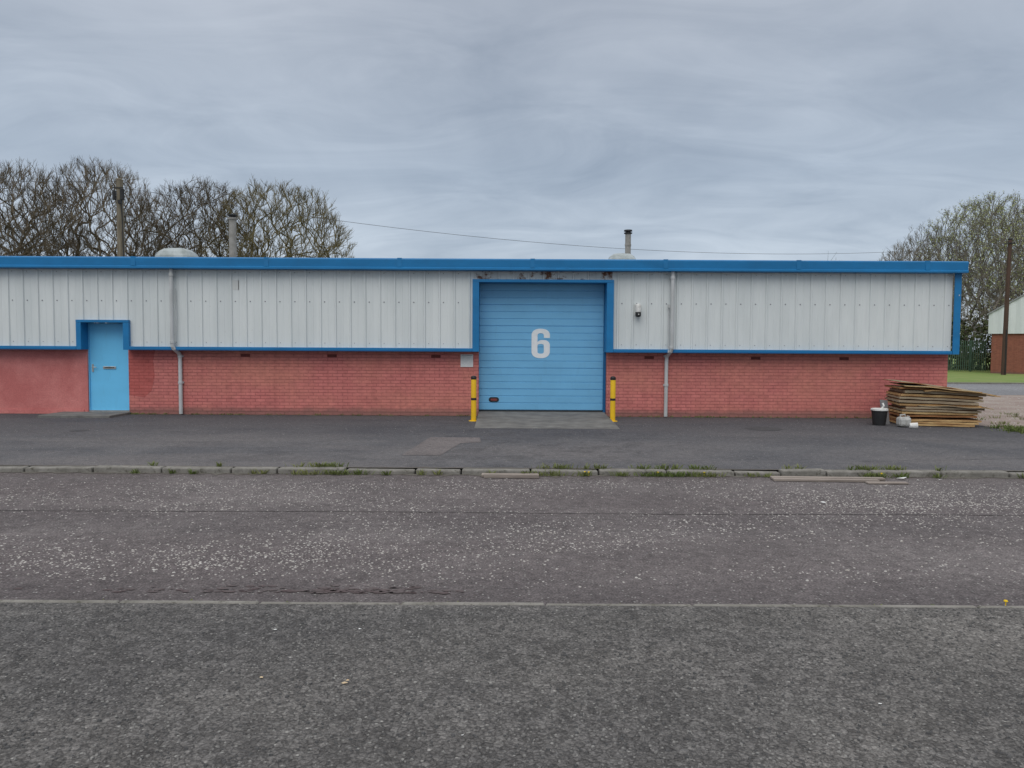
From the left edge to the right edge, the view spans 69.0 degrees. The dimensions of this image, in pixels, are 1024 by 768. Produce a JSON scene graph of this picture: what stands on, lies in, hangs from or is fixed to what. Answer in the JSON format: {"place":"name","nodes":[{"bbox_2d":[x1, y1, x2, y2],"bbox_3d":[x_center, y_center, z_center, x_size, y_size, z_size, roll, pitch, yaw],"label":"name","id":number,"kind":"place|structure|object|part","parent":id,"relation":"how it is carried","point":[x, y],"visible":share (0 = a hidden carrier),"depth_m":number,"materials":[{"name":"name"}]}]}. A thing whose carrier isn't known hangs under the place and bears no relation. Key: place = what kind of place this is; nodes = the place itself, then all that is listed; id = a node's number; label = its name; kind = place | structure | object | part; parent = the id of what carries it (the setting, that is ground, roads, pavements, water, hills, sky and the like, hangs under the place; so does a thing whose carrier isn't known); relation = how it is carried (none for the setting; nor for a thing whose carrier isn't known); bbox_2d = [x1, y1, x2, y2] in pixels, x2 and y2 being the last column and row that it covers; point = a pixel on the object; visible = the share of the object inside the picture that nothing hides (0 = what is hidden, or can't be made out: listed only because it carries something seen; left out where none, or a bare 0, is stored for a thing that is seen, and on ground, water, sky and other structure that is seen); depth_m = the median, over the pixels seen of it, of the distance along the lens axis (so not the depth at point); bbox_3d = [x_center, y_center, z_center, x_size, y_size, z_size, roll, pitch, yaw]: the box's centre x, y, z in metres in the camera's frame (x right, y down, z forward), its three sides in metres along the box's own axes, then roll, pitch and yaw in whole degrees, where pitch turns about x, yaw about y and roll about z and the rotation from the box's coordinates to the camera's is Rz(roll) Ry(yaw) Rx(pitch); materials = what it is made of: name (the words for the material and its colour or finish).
{"place":"outdoors","nodes":[
{"label":"outdoors","id":0,"kind":"place"},
{"bbox_2d":[1,413,837,418],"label":"wall foot silt","id":1,"kind":"object","parent":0,"point":[381,415],"depth_m":17.32,"materials":[{"name":"brown soil"}]},
{"bbox_2d":[0,602,1023,767],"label":"pavement","id":2,"kind":"structure","parent":0,"point":[458,755],"depth_m":3.58,"materials":[{"name":"grey asphalt"}]},
{"bbox_2d":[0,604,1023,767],"bbox_3d":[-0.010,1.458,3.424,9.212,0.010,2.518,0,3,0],"label":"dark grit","id":3,"kind":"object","parent":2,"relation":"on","point":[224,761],"visible":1,"depth_m":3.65,"materials":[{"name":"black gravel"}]},
{"bbox_2d":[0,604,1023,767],"bbox_3d":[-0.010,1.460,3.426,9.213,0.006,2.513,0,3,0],"label":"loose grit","id":4,"kind":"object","parent":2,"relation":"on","point":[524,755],"visible":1,"depth_m":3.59,"materials":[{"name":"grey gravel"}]},
{"bbox_2d":[0,472,1023,606],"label":"road","id":5,"kind":"structure","parent":0,"point":[912,553],"depth_m":6.45,"materials":[{"name":"grey asphalt"}]},
{"bbox_2d":[14,585,481,593],"bbox_3d":[-1.797,1.400,5.102,3.193,0.003,0.191,0,3,0],"label":"road wear","id":6,"kind":"object","parent":5,"relation":"on","point":[338,590],"visible":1,"depth_m":5.07,"materials":[{"name":"grey asphalt"}]},
{"bbox_2d":[14,510,945,514],"bbox_3d":[-0.007,1.294,7.494,40.000,0.001,0.078,0,3,0],"label":"road seam","id":7,"kind":"object","parent":5,"relation":"on","point":[495,512],"visible":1,"depth_m":7.50,"materials":[{"name":"black asphalt"}]},
{"bbox_2d":[0,472,1011,478],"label":"gutter silt","id":8,"kind":"object","parent":5,"relation":"on","point":[472,474],"visible":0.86,"depth_m":9.70,"materials":[{"name":"soil"}]},
{"bbox_2d":[481,473,537,476],"bbox_3d":[-0.026,1.173,9.588,0.730,0.030,0.130,0,5,1],"label":"wood plank","id":9,"kind":"object","parent":5,"relation":"on","point":[482,475],"visible":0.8,"depth_m":9.62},
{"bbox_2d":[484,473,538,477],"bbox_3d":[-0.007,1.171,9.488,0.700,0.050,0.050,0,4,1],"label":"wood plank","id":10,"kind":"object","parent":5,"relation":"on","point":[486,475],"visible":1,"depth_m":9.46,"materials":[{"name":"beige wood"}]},
{"bbox_2d":[0,600,1023,607],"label":"edging kerb","id":11,"kind":"structure","parent":5,"relation":"on","point":[434,603],"depth_m":4.73,"materials":[{"name":"concrete"}]},
{"bbox_2d":[130,460,1023,478],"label":"weeds","id":12,"kind":"object","parent":5,"relation":"on","point":[677,474],"visible":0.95,"depth_m":9.70,"materials":[{"name":"green plant"}]},
{"bbox_2d":[772,478,879,481],"bbox_3d":[3.943,1.209,9.369,1.300,0.031,0.070,0,4,3],"label":"wood plank","id":13,"kind":"object","parent":5,"relation":"on","point":[818,480],"visible":0.81,"depth_m":9.34,"materials":[{"name":"beige wood"}]},
{"bbox_2d":[770,476,884,480],"bbox_3d":[4.013,1.200,9.488,1.420,0.032,0.090,0,4,2],"label":"wood plank","id":14,"kind":"object","parent":5,"relation":"on","point":[878,478],"visible":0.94,"depth_m":9.46,"materials":[{"name":"beige wood"}]},
{"bbox_2d":[865,481,908,483],"bbox_3d":[4.643,1.224,9.229,0.500,0.021,0.080,0,5,1],"label":"wood plank","id":15,"kind":"object","parent":5,"relation":"on","point":[876,482],"visible":1,"depth_m":9.20,"materials":[{"name":"beige wood"}]},
{"bbox_2d":[0,414,1023,471],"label":"forecourt","id":16,"kind":"structure","parent":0,"point":[591,447],"depth_m":12.46,"materials":[{"name":"grey asphalt"}]},
{"bbox_2d":[403,437,480,454],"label":"asphalt repair","id":17,"kind":"structure","parent":16,"relation":"on","point":[435,445],"depth_m":12.22,"materials":[{"name":"grey asphalt"}]},
{"bbox_2d":[469,376,476,420],"bbox_3d":[-0.832,0.318,16.185,0.220,0.995,0.220,0,3,0],"label":"bollard","id":18,"kind":"object","parent":16,"relation":"on","point":[473,398],"visible":0.91,"depth_m":16.14,"materials":[{"name":"yellow metal"}]},
{"bbox_2d":[129,412,871,417],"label":"wall weeds","id":19,"kind":"object","parent":16,"relation":"on","point":[463,414],"depth_m":17.31,"materials":[{"name":"green plant"}]},
{"bbox_2d":[1,415,1008,467],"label":"forecourt grit","id":20,"kind":"object","parent":16,"relation":"on","point":[492,440],"visible":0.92,"depth_m":13.11,"materials":[{"name":"grey gravel"}]},
{"bbox_2d":[0,465,1017,470],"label":"kerb","id":21,"kind":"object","parent":16,"relation":"on","point":[437,467],"visible":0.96,"depth_m":9.88,"materials":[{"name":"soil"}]},
{"bbox_2d":[610,376,616,421],"bbox_3d":[2.203,0.330,16.285,0.220,0.995,0.220,0,3,0],"label":"bollard","id":22,"kind":"object","parent":16,"relation":"on","point":[612,395],"visible":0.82,"depth_m":16.24,"materials":[{"name":"yellow metal"}]},
{"bbox_2d":[745,427,781,430],"bbox_3d":[5.045,0.894,14.961,0.715,0.001,0.724,0,3,0],"label":"manhole cover","id":23,"kind":"object","parent":16,"relation":"on","point":[764,428],"visible":1,"depth_m":14.97,"materials":[{"name":"grey metal"}]},
{"bbox_2d":[871,403,887,425],"bbox_3d":[7.787,0.632,15.798,0.344,0.480,0.344,0,3,0],"label":"bucket","id":24,"kind":"object","parent":16,"relation":"on","point":[879,416],"visible":1,"depth_m":15.69,"materials":[{"name":"black plastic"}]},
{"bbox_2d":[880,400,889,423],"bbox_3d":[8.037,0.601,16.066,0.200,0.520,0.240,0,3,0],"label":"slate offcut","id":25,"kind":"object","parent":16,"relation":"on","point":[885,402],"visible":0.57,"depth_m":16.09,"materials":[{"name":"grey stone"}]},
{"bbox_2d":[896,414,910,426],"bbox_3d":[8.116,0.749,15.443,0.240,0.266,0.220,0,3,0],"label":"plastic jerrycan","id":26,"kind":"object","parent":16,"relation":"on","point":[905,421],"visible":0.94,"depth_m":15.36,"materials":[{"name":"white plastic"}]},
{"bbox_2d":[909,423,917,428],"bbox_3d":[8.166,0.846,15.158,0.150,0.130,0.130,1,3,16],"label":"plastic tub","id":27,"kind":"object","parent":16,"relation":"on","point":[913,425],"visible":1,"depth_m":15.11,"materials":[{"name":"white plastic"}]},
{"bbox_2d":[883,379,1000,426],"bbox_3d":[9.144,0.393,15.965,1.938,0.934,1.294,1,3,9],"label":"board stack","id":28,"kind":"object","parent":16,"relation":"on","point":[926,404],"visible":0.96,"depth_m":15.57,"materials":[{"name":"brown wood"}]},
{"bbox_2d":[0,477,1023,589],"bbox_3d":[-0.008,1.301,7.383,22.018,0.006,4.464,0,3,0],"label":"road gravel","id":29,"kind":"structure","parent":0,"point":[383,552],"depth_m":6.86,"materials":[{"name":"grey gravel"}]},
{"bbox_2d":[0,0,1023,349],"label":"sky","id":30,"kind":"structure","parent":0,"point":[763,129],"materials":[{"name":"grey"}]},
{"bbox_2d":[29,353,1017,474],"bbox_3d":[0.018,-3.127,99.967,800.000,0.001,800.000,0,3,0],"label":"terrain","id":31,"kind":"structure","parent":0,"point":[585,469],"depth_m":10.80,"materials":[{"name":"green plant"}]},
{"bbox_2d":[0,156,99,255],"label":"bare tree","id":32,"kind":"object","parent":31,"relation":"on","point":[8,235],"visible":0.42,"depth_m":43.78,"materials":[{"name":"brown plant"}]},
{"bbox_2d":[5,157,186,256],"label":"bare tree","id":33,"kind":"object","parent":31,"relation":"on","point":[98,205],"visible":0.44,"depth_m":44.06,"materials":[{"name":"brown plant"}]},
{"bbox_2d":[112,178,124,256],"bbox_3d":[-15.613,-4.057,29.802,0.470,8.221,0.420,0,3,0],"label":"utility pole","id":34,"kind":"object","parent":31,"relation":"on","point":[118,194],"visible":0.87,"depth_m":29.60,"materials":[{"name":"wood"}]},
{"bbox_2d":[114,176,266,256],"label":"bare tree","id":35,"kind":"object","parent":31,"relation":"on","point":[161,246],"visible":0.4,"depth_m":43.30,"materials":[{"name":"brown plant"}]},
{"bbox_2d":[191,174,356,257],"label":"bare tree","id":36,"kind":"object","parent":31,"relation":"on","point":[290,247],"visible":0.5,"depth_m":43.33,"materials":[{"name":"brown plant"}]},
{"bbox_2d":[0,214,968,428],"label":"industrial unit","id":37,"kind":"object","parent":31,"relation":"on","point":[552,343],"visible":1,"depth_m":17.09,"materials":[{"name":"paint"}]},
{"bbox_3d":[-9.380,-0.385,17.367,0.959,2.068,0.114,0,3,0],"label":"personnel door","id":38,"kind":"part","parent":37,"relation":"part of","materials":[{"name":"metal"}]},
{"bbox_2d":[461,354,472,366],"bbox_3d":[-1.047,-0.541,17.288,0.290,0.290,0.014,0,3,0],"label":"notice sign","id":39,"kind":"object","parent":37,"relation":"attached to","point":[466,360],"visible":1,"depth_m":17.28,"materials":[{"name":"plastic"}]},
{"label":"sectional door","id":40,"kind":"part","parent":37,"relation":"part of","materials":[{"name":"blue metal"}]},
{"bbox_2d":[635,304,640,316],"bbox_3d":[2.869,-1.674,16.957,0.130,0.300,0.202,0,3,0],"label":"wall light","id":41,"kind":"object","parent":37,"relation":"attached to","point":[637,310],"visible":1,"depth_m":16.89,"materials":[{"name":"white plastic"}]},
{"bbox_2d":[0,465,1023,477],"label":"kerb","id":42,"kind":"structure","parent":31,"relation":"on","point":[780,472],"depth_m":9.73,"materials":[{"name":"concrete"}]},
{"bbox_2d":[947,358,1023,382],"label":"grass verge","id":43,"kind":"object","parent":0,"point":[970,376],"depth_m":43.66,"materials":[{"name":"green plant"}]},
{"bbox_2d":[879,239,945,260],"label":"bare tree","id":44,"kind":"object","parent":43,"relation":"on","point":[908,252],"visible":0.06,"depth_m":62.96,"materials":[{"name":"brown plant"}]},
{"bbox_2d":[827,252,1023,369],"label":"thicket","id":45,"kind":"object","parent":43,"relation":"on","point":[997,294],"visible":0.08,"depth_m":59.56,"materials":[{"name":"brown plant"}]},
{"bbox_2d":[891,223,973,314],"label":"bare tree","id":46,"kind":"object","parent":43,"relation":"on","point":[928,243],"visible":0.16,"depth_m":65.69,"materials":[{"name":"brown plant"}]},
{"bbox_2d":[948,340,986,371],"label":"palisade fence","id":47,"kind":"object","parent":43,"relation":"on","point":[970,365],"visible":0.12,"depth_m":53.95,"materials":[{"name":"green metal"}]},
{"bbox_2d":[911,199,1023,368],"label":"budding tree","id":48,"kind":"object","parent":43,"relation":"on","point":[974,232],"visible":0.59,"depth_m":60.62,"materials":[{"name":"green plant"}]},
{"bbox_2d":[949,310,991,369],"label":"hedge","id":49,"kind":"object","parent":43,"relation":"on","point":[969,330],"visible":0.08,"depth_m":57.91,"materials":[{"name":"green plant"}]},
{"bbox_2d":[945,189,1023,330],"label":"budding tree","id":50,"kind":"object","parent":43,"relation":"on","point":[988,198],"visible":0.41,"depth_m":63.60,"materials":[{"name":"green plant"}]},
{"bbox_2d":[957,198,1023,316],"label":"bare tree","id":51,"kind":"object","parent":43,"relation":"on","point":[1013,265],"visible":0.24,"depth_m":67.30,"materials":[{"name":"brown plant"}]},
{"bbox_2d":[987,294,1023,373],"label":"neighbouring unit","id":52,"kind":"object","parent":43,"relation":"on","point":[1015,354],"visible":0.85,"depth_m":49.23,"materials":[{"name":"red brick"}]},
{"bbox_2d":[987,211,1023,302],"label":"budding tree","id":53,"kind":"object","parent":43,"relation":"on","point":[1011,262],"visible":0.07,"depth_m":69.50,"materials":[{"name":"green plant"}]},
{"bbox_2d":[1001,238,1014,374],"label":"utility pole","id":54,"kind":"object","parent":43,"relation":"on","point":[1005,322],"visible":0.9,"depth_m":46.73,"materials":[{"name":"brown wood"}]},
{"bbox_2d":[0,181,1005,253],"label":"overhead wires","id":55,"kind":"object","parent":54,"relation":"attached to","point":[353,222],"visible":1,"depth_m":31.81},
{"bbox_2d":[947,384,1023,394],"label":"back road","id":56,"kind":"structure","parent":0,"point":[1005,389],"depth_m":31.39,"materials":[{"name":"grey asphalt"}]},
{"bbox_2d":[947,382,1023,383],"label":"kerb back","id":57,"kind":"structure","parent":56,"relation":"on","point":[980,383],"depth_m":35.45,"materials":[{"name":"concrete"}]},
{"bbox_2d":[973,395,1023,428],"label":"gravel yard","id":58,"kind":"structure","parent":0,"point":[1014,401],"depth_m":20.00,"materials":[{"name":"beige gravel"}]},
{"bbox_2d":[975,411,1023,433],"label":"grass tufts","id":59,"kind":"object","parent":58,"relation":"on","point":[1012,428],"visible":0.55,"depth_m":15.28,"materials":[{"name":"green plant"}]}
]}

